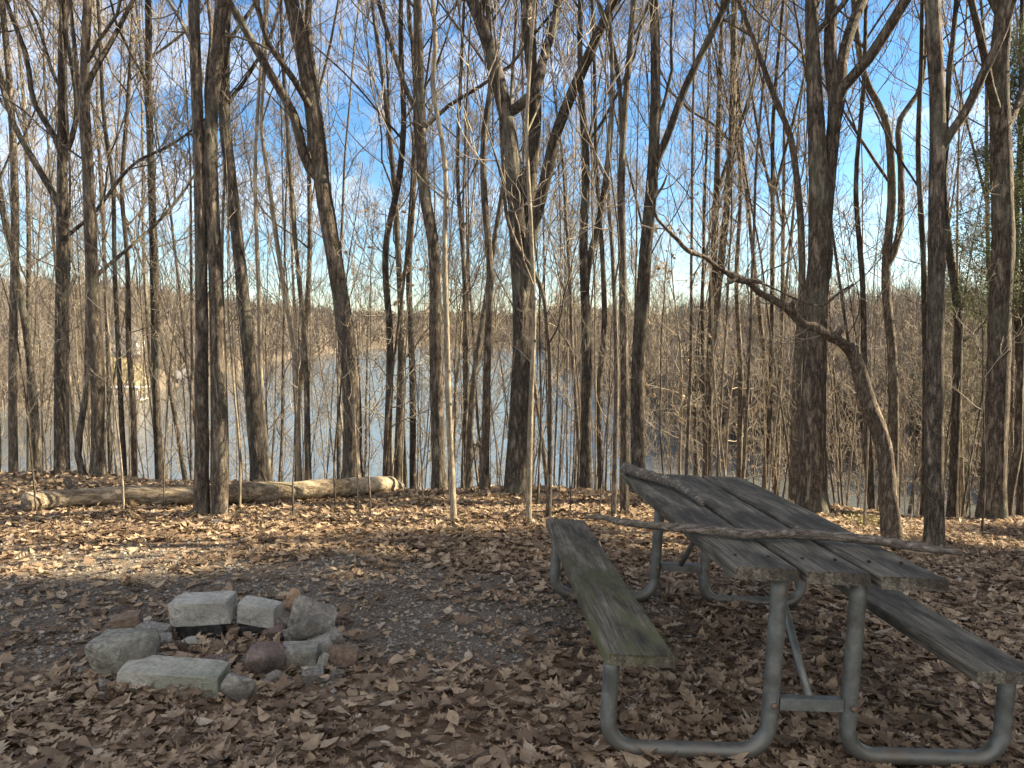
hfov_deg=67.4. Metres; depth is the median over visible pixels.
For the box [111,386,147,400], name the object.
dock
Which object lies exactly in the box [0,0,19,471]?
bare tree
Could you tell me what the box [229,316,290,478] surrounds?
bare tree
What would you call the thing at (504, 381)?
sapling
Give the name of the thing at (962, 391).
shrub
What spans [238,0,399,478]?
bare tree
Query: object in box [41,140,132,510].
sapling
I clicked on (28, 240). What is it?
bare tree
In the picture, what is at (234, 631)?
fire ring stone
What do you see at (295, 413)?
sapling
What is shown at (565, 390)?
sapling
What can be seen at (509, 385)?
sapling
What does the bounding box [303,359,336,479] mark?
bare tree
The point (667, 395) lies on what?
sapling
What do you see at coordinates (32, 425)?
shrub
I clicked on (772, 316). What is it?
bare tree
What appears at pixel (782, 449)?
shrub
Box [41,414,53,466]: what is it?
bare tree
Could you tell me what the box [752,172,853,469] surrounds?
bare tree
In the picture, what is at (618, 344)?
bare tree
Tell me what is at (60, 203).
bare tree
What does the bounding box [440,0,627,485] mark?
bare tree
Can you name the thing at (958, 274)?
bare tree
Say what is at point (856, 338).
sapling
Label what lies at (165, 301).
sapling
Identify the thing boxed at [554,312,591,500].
sapling
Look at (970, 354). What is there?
cedar tree
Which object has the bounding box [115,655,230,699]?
fire ring stone
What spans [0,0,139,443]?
bare tree
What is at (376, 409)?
bare tree
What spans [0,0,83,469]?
bare tree
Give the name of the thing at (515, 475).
bare tree
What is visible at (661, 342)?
shrub
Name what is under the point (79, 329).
bare tree
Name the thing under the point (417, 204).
bare tree
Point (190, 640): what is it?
fire ring stone
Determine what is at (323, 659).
fire ring stone
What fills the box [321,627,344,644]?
fire ring stone
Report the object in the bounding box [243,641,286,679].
fire ring stone
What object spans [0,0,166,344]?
bare tree
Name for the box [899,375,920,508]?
shrub
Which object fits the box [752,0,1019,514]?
bare tree
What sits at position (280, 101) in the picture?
sapling
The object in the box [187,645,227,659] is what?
fire ring stone
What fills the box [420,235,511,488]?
bare tree
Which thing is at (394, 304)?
beech sapling
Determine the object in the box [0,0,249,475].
bare tree
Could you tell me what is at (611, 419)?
sapling
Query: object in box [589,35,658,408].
sapling
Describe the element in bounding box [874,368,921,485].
shrub
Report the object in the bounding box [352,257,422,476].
bare tree
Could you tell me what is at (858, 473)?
shrub
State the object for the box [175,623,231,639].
fire ring stone
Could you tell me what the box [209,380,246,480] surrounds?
bare tree
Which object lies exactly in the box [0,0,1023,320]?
sky
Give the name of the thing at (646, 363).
bare tree
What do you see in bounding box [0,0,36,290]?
bare tree
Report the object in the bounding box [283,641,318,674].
fire ring stone
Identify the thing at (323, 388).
shrub
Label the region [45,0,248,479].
bare tree
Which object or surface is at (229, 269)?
sapling
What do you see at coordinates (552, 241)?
bare tree
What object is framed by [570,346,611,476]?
shrub
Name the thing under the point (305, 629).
fire ring stone
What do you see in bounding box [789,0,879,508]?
bare tree
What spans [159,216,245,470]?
sapling
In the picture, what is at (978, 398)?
shrub
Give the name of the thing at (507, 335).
shrub
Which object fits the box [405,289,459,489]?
bare tree
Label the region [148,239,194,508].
sapling
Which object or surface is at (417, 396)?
sapling
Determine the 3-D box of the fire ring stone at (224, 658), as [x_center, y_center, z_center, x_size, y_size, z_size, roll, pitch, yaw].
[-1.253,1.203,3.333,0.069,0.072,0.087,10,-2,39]
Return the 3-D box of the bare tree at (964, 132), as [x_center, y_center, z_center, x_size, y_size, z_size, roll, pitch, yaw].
[12.983,-1.574,23.407,3.799,19.666,4.593,1,6,12]
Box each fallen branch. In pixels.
[584,515,962,555]
[620,462,705,505]
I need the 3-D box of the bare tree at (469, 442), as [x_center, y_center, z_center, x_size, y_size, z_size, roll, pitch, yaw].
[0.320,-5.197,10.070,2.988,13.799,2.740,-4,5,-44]
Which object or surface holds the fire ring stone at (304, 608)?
on the ground at (468, 733)
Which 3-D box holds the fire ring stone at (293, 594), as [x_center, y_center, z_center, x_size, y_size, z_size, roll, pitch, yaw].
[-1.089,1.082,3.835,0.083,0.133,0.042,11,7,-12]
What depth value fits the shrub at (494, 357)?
9.41 m
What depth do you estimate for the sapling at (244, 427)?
21.27 m
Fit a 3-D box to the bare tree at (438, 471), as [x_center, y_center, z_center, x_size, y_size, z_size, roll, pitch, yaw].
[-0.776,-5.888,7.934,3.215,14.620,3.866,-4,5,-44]
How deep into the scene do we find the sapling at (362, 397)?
19.04 m
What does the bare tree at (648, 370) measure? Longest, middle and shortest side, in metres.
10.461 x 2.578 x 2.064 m
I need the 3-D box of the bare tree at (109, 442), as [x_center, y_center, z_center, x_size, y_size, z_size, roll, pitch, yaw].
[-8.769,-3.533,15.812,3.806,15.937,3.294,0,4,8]
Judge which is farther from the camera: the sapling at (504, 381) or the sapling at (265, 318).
the sapling at (504, 381)
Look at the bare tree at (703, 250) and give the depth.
12.91 m
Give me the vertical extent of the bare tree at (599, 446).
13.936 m
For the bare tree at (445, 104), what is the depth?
22.86 m
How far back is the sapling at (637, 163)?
10.39 m
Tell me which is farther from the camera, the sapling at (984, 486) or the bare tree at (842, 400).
the bare tree at (842, 400)
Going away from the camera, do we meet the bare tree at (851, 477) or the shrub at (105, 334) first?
the shrub at (105, 334)
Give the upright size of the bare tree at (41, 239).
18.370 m
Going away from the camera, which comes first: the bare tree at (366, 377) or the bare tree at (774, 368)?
the bare tree at (774, 368)
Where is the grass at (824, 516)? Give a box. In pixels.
[59,468,913,529]
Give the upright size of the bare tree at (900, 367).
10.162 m
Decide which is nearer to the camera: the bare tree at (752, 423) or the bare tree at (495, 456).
the bare tree at (752, 423)
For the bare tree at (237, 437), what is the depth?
27.45 m
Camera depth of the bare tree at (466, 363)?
10.56 m
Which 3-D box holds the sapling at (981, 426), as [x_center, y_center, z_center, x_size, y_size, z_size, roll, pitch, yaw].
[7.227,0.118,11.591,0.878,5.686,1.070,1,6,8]
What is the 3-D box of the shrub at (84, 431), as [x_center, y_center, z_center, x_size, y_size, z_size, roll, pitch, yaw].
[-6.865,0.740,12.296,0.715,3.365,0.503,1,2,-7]
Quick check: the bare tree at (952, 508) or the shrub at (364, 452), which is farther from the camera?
the shrub at (364, 452)
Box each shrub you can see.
[0,256,27,471]
[18,366,47,466]
[18,374,53,470]
[63,121,119,355]
[70,375,90,467]
[73,251,113,408]
[100,301,155,477]
[102,194,162,439]
[226,271,273,414]
[232,291,285,453]
[236,265,293,430]
[236,320,263,428]
[243,354,277,452]
[269,255,319,472]
[285,247,325,433]
[294,304,332,478]
[309,317,337,458]
[310,318,341,478]
[361,404,371,476]
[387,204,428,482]
[387,333,416,476]
[418,210,484,453]
[419,323,450,488]
[443,303,474,487]
[453,295,512,487]
[469,212,505,484]
[469,217,512,423]
[491,311,511,438]
[495,286,512,404]
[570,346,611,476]
[573,321,603,483]
[576,316,619,485]
[593,249,628,490]
[646,197,695,474]
[672,324,728,475]
[681,356,717,475]
[694,196,740,476]
[707,373,738,476]
[762,376,790,492]
[769,393,790,495]
[769,406,789,494]
[770,213,808,499]
[775,310,802,497]
[775,388,801,496]
[849,406,873,506]
[868,369,912,477]
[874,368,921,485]
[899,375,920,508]
[944,307,986,466]
[946,348,985,516]
[964,374,984,516]
[968,362,982,454]
[1008,313,1023,457]
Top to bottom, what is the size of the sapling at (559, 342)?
8.106 m
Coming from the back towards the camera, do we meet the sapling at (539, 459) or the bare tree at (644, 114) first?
the bare tree at (644, 114)
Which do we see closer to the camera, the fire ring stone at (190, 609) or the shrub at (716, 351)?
the fire ring stone at (190, 609)
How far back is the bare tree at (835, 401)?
15.77 m
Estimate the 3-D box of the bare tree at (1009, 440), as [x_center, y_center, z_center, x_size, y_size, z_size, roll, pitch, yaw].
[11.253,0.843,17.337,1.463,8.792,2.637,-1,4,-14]
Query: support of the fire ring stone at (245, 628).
on the ground at (468, 733)
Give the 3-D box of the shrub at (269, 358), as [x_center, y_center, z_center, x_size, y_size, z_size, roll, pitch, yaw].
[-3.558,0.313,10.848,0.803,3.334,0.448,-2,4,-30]
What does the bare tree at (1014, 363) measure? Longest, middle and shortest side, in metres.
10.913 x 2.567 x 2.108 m
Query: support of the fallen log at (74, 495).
on the ground at (468, 733)
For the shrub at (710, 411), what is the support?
on the ground at (468, 733)
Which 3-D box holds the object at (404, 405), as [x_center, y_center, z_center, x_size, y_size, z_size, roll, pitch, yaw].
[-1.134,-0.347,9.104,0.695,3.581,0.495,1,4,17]
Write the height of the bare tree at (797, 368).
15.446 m
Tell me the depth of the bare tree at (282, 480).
21.06 m
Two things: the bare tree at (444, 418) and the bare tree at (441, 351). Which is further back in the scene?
the bare tree at (441, 351)
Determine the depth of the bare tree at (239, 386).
20.12 m
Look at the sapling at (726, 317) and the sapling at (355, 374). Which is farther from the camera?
the sapling at (726, 317)
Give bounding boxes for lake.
[0,345,1016,516]
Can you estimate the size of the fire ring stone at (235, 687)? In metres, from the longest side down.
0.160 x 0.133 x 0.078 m
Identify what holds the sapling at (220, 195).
on the ground at (468, 733)
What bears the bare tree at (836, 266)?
on the ground at (468, 733)
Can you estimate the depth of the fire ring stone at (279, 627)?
3.59 m
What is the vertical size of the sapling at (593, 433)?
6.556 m
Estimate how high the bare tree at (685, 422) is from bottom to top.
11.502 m
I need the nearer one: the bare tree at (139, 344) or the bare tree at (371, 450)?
the bare tree at (371, 450)
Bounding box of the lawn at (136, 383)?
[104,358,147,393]
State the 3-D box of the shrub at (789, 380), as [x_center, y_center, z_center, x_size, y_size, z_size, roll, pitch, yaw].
[3.938,-0.066,10.996,0.725,4.757,0.986,4,3,-12]
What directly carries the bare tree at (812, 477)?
on the ground at (468, 733)
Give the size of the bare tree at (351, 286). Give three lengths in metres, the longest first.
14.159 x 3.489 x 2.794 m
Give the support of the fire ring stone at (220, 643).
on the ground at (468, 733)
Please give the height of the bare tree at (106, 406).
10.615 m
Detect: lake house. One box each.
[102,325,144,354]
[176,368,193,384]
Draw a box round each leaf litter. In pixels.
[0,467,1023,528]
[0,484,1023,767]
[89,621,327,698]
[162,507,966,554]
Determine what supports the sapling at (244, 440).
on the ground at (468, 733)
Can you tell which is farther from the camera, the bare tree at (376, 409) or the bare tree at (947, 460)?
the bare tree at (376, 409)
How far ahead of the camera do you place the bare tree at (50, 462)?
25.49 m
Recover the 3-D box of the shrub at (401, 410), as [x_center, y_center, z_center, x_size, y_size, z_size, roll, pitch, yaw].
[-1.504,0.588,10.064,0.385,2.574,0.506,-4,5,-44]
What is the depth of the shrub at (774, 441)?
11.55 m
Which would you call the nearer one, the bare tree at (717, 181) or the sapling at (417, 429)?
the bare tree at (717, 181)
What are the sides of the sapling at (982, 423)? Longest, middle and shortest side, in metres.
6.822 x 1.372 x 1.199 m
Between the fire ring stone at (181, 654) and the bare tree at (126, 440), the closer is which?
the fire ring stone at (181, 654)
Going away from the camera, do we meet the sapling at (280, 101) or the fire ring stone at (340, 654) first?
the fire ring stone at (340, 654)
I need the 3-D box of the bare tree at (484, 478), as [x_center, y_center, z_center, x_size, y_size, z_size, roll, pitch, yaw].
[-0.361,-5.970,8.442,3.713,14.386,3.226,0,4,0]
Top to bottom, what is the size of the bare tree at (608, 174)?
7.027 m
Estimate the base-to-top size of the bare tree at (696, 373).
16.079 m
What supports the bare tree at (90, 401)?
on the ground at (468, 733)
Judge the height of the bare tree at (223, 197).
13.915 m
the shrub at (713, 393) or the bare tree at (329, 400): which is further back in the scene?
the bare tree at (329, 400)
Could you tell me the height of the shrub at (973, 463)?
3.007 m
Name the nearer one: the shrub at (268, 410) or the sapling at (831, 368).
the shrub at (268, 410)
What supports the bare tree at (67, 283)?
on the ground at (468, 733)
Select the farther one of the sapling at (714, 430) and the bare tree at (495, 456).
the bare tree at (495, 456)
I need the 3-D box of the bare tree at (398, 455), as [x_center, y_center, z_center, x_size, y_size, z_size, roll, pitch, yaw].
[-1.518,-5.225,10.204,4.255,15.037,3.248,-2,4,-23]
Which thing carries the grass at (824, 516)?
on the ground at (468, 733)
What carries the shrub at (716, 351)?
on the ground at (468, 733)
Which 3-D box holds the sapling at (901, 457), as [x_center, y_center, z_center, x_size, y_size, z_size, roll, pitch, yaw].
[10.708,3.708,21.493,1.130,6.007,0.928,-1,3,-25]
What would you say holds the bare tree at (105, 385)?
on the ground at (468, 733)
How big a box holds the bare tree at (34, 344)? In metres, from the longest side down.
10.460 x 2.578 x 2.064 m
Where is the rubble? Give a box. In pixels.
[87,635,293,698]
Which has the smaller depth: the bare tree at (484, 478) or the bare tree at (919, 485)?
the bare tree at (484, 478)
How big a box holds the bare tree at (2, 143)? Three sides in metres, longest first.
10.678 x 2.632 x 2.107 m
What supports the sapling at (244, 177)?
on the ground at (468, 733)
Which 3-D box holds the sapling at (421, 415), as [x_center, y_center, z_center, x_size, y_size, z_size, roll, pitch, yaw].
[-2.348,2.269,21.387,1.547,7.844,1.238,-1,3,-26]
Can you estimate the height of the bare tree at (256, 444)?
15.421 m
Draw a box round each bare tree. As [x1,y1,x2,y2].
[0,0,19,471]
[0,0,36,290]
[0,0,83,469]
[0,0,106,469]
[0,0,108,470]
[0,0,108,470]
[0,0,135,469]
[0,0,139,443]
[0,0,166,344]
[0,0,176,473]
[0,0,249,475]
[0,0,301,470]
[0,11,54,471]
[0,34,36,344]
[0,45,137,473]
[0,124,109,470]
[0,166,70,443]
[0,201,79,267]
[0,217,74,434]
[0,238,25,294]
[1,12,131,428]
[7,265,107,469]
[14,13,148,474]
[18,0,234,402]
[18,379,53,470]
[20,249,101,470]
[27,0,126,475]
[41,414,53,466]
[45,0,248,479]
[51,248,152,471]
[53,0,218,477]
[69,0,208,423]
[71,0,244,479]
[71,335,145,475]
[74,0,205,479]
[74,240,148,477]
[77,319,123,472]
[82,236,180,476]
[96,0,333,283]
[101,0,258,412]
[102,176,192,478]
[103,314,148,476]
[107,419,143,475]
[118,0,228,517]
[119,221,226,479]
[130,320,189,479]
[158,0,363,477]
[168,381,193,475]
[169,0,346,481]
[171,342,235,478]
[177,176,303,480]
[208,208,293,474]
[209,314,278,479]
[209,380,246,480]
[209,382,248,480]
[218,27,368,362]
[219,0,281,481]
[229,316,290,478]
[230,94,335,476]
[233,0,324,480]
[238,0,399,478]
[242,0,464,475]
[243,1,347,481]
[253,0,323,481]
[259,0,371,481]
[264,283,303,481]
[266,98,377,474]
[268,398,292,480]
[269,36,381,438]
[272,384,311,481]
[273,406,293,481]
[277,242,342,479]
[294,0,520,481]
[303,154,381,472]
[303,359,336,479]
[304,81,408,473]
[304,274,380,478]
[308,0,457,523]
[312,0,559,488]
[313,133,408,473]
[316,0,497,488]
[323,222,417,471]
[333,0,494,475]
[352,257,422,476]
[357,0,483,393]
[358,0,526,404]
[361,325,407,475]
[365,140,490,475]
[368,0,456,488]
[375,357,422,469]
[376,0,562,489]
[380,31,493,382]
[393,29,525,409]
[394,244,475,488]
[403,0,635,517]
[404,176,479,488]
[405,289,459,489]
[408,143,511,485]
[412,23,511,460]
[412,144,498,485]
[413,0,568,431]
[415,204,511,473]
[418,66,613,481]
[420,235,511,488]
[425,0,606,526]
[425,316,476,486]
[426,218,490,487]
[437,0,499,492]
[437,0,604,304]
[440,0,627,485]
[440,216,535,485]
[452,343,505,485]
[458,350,495,481]
[463,0,553,488]
[463,0,616,466]
[465,1,661,486]
[466,0,621,496]
[488,1,687,487]
[491,413,505,484]
[494,202,579,479]
[501,18,599,453]
[501,262,578,483]
[509,116,641,487]
[518,0,676,516]
[533,112,632,486]
[536,67,661,486]
[552,0,650,514]
[555,0,713,360]
[555,365,596,476]
[557,76,729,488]
[561,0,689,489]
[572,0,660,487]
[572,164,655,490]
[574,296,654,490]
[590,200,685,491]
[591,145,718,462]
[593,180,736,450]
[603,367,648,486]
[605,269,673,490]
[614,0,746,477]
[621,0,804,494]
[626,0,792,431]
[626,81,744,474]
[630,0,730,493]
[630,0,751,474]
[649,0,782,475]
[660,0,842,480]
[667,0,781,477]
[668,346,701,474]
[669,291,732,476]
[673,0,919,487]
[675,411,701,474]
[684,0,881,503]
[687,0,891,488]
[689,0,871,478]
[699,133,783,490]
[699,355,757,474]
[702,0,800,475]
[714,0,928,504]
[715,0,862,500]
[723,250,788,480]
[735,24,868,406]
[740,0,1019,495]
[745,366,785,488]
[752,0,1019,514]
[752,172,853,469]
[764,1,908,505]
[767,297,845,496]
[787,186,887,501]
[787,215,857,503]
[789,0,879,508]
[790,0,965,505]
[790,220,868,492]
[794,0,910,513]
[801,0,1016,516]
[826,147,911,507]
[826,239,919,510]
[827,288,909,503]
[827,349,876,505]
[833,0,1015,377]
[836,0,1018,296]
[837,407,903,506]
[851,375,921,499]
[852,134,983,515]
[852,212,921,492]
[854,292,921,515]
[868,0,1023,516]
[894,6,1018,515]
[897,8,1023,515]
[899,123,1015,507]
[901,412,944,515]
[910,260,1008,515]
[923,0,1016,546]
[942,0,1023,517]
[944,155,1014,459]
[944,221,986,516]
[944,258,986,505]
[944,289,986,510]
[964,254,1019,513]
[965,335,1016,514]
[967,0,1023,519]
[978,190,1020,455]
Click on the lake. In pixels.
(375, 434)
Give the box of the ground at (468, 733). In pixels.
[0,311,1023,767]
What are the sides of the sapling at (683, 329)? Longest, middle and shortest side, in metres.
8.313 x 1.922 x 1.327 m
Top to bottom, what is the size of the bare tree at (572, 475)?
14.355 m
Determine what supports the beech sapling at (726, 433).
on the ground at (468, 733)
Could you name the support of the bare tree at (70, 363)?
on the ground at (468, 733)
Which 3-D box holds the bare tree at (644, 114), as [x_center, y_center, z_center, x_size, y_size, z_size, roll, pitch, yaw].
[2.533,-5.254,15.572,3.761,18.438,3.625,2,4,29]
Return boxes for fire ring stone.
[77,666,90,673]
[85,626,160,680]
[98,677,112,693]
[108,609,143,628]
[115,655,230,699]
[135,620,171,632]
[158,632,172,652]
[168,590,237,626]
[173,651,193,657]
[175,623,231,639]
[179,636,198,647]
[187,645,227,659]
[206,638,227,652]
[219,653,232,665]
[220,672,255,702]
[225,626,239,640]
[237,595,281,627]
[237,624,265,640]
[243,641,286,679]
[259,618,284,641]
[260,669,284,682]
[276,616,288,628]
[283,618,328,640]
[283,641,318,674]
[285,588,300,611]
[287,596,336,635]
[301,665,323,684]
[306,634,332,655]
[316,652,328,671]
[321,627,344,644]
[328,644,358,667]
[329,666,343,678]
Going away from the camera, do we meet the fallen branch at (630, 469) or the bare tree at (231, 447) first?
the fallen branch at (630, 469)
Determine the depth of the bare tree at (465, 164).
11.06 m
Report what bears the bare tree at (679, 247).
on the ground at (468, 733)
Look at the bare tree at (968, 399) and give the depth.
20.91 m
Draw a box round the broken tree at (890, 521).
[635,157,903,539]
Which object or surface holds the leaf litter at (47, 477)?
on the ground at (468, 733)
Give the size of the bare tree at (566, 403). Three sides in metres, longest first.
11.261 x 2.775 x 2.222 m
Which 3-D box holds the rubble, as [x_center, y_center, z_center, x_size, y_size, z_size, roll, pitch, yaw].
[-1.333,1.207,3.416,1.066,0.080,0.768,-1,4,-15]
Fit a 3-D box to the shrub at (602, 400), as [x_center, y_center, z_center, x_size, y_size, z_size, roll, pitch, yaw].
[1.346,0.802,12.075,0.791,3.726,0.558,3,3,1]
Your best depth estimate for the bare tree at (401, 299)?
9.34 m
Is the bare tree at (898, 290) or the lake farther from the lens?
the lake
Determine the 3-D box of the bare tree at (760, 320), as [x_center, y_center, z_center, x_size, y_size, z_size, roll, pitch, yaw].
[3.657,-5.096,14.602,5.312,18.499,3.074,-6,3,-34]
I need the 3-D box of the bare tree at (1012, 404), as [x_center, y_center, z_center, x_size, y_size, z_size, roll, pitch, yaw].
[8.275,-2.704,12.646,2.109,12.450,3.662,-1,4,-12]
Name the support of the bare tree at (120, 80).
on the ground at (468, 733)
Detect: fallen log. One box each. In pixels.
[21,478,350,511]
[346,476,404,495]
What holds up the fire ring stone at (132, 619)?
on the ground at (468, 733)
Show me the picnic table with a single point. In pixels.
(873, 579)
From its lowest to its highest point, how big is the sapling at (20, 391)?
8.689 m
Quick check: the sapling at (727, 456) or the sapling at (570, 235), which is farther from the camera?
the sapling at (727, 456)
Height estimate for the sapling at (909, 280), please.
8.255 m
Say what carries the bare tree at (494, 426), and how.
on the ground at (468, 733)
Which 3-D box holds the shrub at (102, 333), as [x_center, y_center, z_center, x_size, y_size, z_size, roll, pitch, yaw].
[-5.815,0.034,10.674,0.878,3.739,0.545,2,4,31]
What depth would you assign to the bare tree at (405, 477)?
13.08 m
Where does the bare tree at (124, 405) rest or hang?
on the ground at (468, 733)
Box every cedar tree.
[906,222,1015,516]
[924,14,1023,515]
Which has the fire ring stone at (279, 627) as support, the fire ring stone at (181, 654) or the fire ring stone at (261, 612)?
the fire ring stone at (261, 612)
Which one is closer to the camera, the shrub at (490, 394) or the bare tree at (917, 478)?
the shrub at (490, 394)
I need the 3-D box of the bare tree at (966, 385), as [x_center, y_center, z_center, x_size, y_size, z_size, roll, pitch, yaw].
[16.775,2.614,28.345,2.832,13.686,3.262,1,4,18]
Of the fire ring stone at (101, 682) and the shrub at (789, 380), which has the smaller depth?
the fire ring stone at (101, 682)
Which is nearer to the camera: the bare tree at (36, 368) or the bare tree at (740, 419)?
the bare tree at (740, 419)
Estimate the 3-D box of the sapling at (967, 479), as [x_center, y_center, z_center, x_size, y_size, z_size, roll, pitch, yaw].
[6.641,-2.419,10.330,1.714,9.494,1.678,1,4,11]
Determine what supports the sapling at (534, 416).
on the ground at (468, 733)
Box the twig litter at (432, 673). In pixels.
[0,477,1023,767]
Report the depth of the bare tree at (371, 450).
17.93 m
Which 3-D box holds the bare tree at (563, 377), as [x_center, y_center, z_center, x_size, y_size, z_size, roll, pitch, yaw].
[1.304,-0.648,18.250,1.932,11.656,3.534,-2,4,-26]
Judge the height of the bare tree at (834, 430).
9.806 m
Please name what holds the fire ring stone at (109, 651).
on the ground at (468, 733)
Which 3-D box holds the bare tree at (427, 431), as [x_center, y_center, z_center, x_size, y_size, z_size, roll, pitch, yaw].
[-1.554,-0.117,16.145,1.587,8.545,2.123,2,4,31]
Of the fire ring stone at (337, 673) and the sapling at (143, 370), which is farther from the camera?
the sapling at (143, 370)
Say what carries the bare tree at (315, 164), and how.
on the ground at (468, 733)
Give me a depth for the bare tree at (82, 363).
20.79 m
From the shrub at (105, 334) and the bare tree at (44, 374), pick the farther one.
the bare tree at (44, 374)
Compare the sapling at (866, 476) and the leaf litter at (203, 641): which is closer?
the leaf litter at (203, 641)
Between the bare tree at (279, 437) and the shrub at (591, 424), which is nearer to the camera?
the shrub at (591, 424)
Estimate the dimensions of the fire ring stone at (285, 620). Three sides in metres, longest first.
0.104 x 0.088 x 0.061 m
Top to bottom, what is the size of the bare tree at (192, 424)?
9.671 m
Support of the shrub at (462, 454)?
on the ground at (468, 733)
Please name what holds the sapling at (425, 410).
on the ground at (468, 733)
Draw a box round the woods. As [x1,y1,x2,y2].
[0,263,1015,478]
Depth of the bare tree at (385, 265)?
10.36 m
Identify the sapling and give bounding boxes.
[0,173,57,513]
[0,268,51,470]
[0,331,21,377]
[18,17,123,470]
[32,0,124,451]
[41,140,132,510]
[50,200,111,472]
[69,340,90,468]
[78,235,139,472]
[105,236,174,478]
[116,99,232,458]
[123,0,279,479]
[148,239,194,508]
[152,0,271,369]
[152,0,282,480]
[158,215,208,471]
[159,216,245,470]
[162,0,255,479]
[168,299,234,474]
[169,71,288,447]
[179,87,273,383]
[183,300,241,480]
[208,86,264,510]
[228,0,335,412]
[235,383,284,478]
[238,151,306,444]
[239,409,249,476]
[263,114,339,480]
[271,247,315,515]
[271,285,323,480]
[277,291,333,477]
[281,337,334,479]
[303,145,377,502]
[318,192,467,476]
[329,340,377,474]
[337,263,388,517]
[343,255,392,516]
[381,213,462,487]
[399,303,426,500]
[405,327,430,488]
[406,324,448,487]
[408,0,510,385]
[455,337,481,485]
[469,281,507,484]
[473,17,565,479]
[482,280,542,482]
[492,237,544,494]
[496,21,607,485]
[498,111,583,503]
[503,366,558,482]
[505,40,612,439]
[532,203,606,483]
[533,109,611,484]
[538,0,662,489]
[542,246,580,484]
[554,300,591,513]
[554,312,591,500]
[559,331,609,487]
[563,137,658,489]
[587,278,631,521]
[589,1,673,394]
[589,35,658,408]
[602,331,649,488]
[619,188,743,474]
[644,260,695,473]
[644,315,693,473]
[644,383,660,472]
[649,0,773,475]
[649,281,685,473]
[671,264,786,491]
[678,0,783,475]
[698,370,727,475]
[714,427,731,475]
[730,180,803,487]
[735,136,795,489]
[749,75,843,490]
[773,165,867,461]
[784,6,902,419]
[838,100,927,525]
[859,305,913,509]
[868,234,921,510]
[880,178,946,515]
[895,80,982,407]
[898,412,919,504]
[920,7,1023,460]
[946,181,1023,532]
[947,1,1019,516]
[950,371,980,515]
[962,239,1020,515]
[970,344,1015,499]
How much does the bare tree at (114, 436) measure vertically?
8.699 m
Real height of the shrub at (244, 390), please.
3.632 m
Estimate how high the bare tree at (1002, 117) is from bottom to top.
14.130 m
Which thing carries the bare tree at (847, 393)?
on the ground at (468, 733)
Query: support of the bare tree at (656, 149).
on the ground at (468, 733)
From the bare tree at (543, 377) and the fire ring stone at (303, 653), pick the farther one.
the bare tree at (543, 377)
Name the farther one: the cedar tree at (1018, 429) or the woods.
the woods
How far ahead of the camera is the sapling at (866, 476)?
7.13 m
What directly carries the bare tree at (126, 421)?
on the ground at (468, 733)
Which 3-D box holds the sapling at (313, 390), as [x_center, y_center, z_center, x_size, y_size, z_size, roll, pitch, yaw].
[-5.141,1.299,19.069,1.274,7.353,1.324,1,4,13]
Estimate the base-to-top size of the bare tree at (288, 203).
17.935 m
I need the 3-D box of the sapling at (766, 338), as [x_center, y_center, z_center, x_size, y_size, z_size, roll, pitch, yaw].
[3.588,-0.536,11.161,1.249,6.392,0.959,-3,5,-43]
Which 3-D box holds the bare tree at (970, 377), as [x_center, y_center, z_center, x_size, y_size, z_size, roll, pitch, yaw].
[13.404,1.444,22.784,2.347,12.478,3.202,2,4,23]
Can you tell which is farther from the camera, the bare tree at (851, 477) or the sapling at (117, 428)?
the bare tree at (851, 477)
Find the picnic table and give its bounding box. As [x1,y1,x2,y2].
[546,472,1023,766]
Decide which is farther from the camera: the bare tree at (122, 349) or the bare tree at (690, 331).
the bare tree at (122, 349)
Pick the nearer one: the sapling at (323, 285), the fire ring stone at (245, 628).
the fire ring stone at (245, 628)
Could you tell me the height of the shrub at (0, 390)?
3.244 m
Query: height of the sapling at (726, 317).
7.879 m
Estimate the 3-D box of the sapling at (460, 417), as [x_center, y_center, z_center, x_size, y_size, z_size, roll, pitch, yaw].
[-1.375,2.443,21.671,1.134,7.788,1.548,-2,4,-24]
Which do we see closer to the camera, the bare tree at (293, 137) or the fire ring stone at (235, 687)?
the fire ring stone at (235, 687)
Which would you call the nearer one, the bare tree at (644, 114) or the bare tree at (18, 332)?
the bare tree at (644, 114)
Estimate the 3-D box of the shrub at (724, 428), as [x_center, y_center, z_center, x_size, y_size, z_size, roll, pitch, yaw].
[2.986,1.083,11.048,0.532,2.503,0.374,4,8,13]
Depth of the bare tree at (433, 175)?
19.80 m
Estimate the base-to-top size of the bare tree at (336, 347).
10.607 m
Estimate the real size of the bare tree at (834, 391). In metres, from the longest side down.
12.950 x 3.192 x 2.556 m
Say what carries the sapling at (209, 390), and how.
on the ground at (468, 733)
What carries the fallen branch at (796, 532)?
on the picnic table
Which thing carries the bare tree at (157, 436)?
on the ground at (468, 733)
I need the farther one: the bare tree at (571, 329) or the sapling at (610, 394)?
the bare tree at (571, 329)
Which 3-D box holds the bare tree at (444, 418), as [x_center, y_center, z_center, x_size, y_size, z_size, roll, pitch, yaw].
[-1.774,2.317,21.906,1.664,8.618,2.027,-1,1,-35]
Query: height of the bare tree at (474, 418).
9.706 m
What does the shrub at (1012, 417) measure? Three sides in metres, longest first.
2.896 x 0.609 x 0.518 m

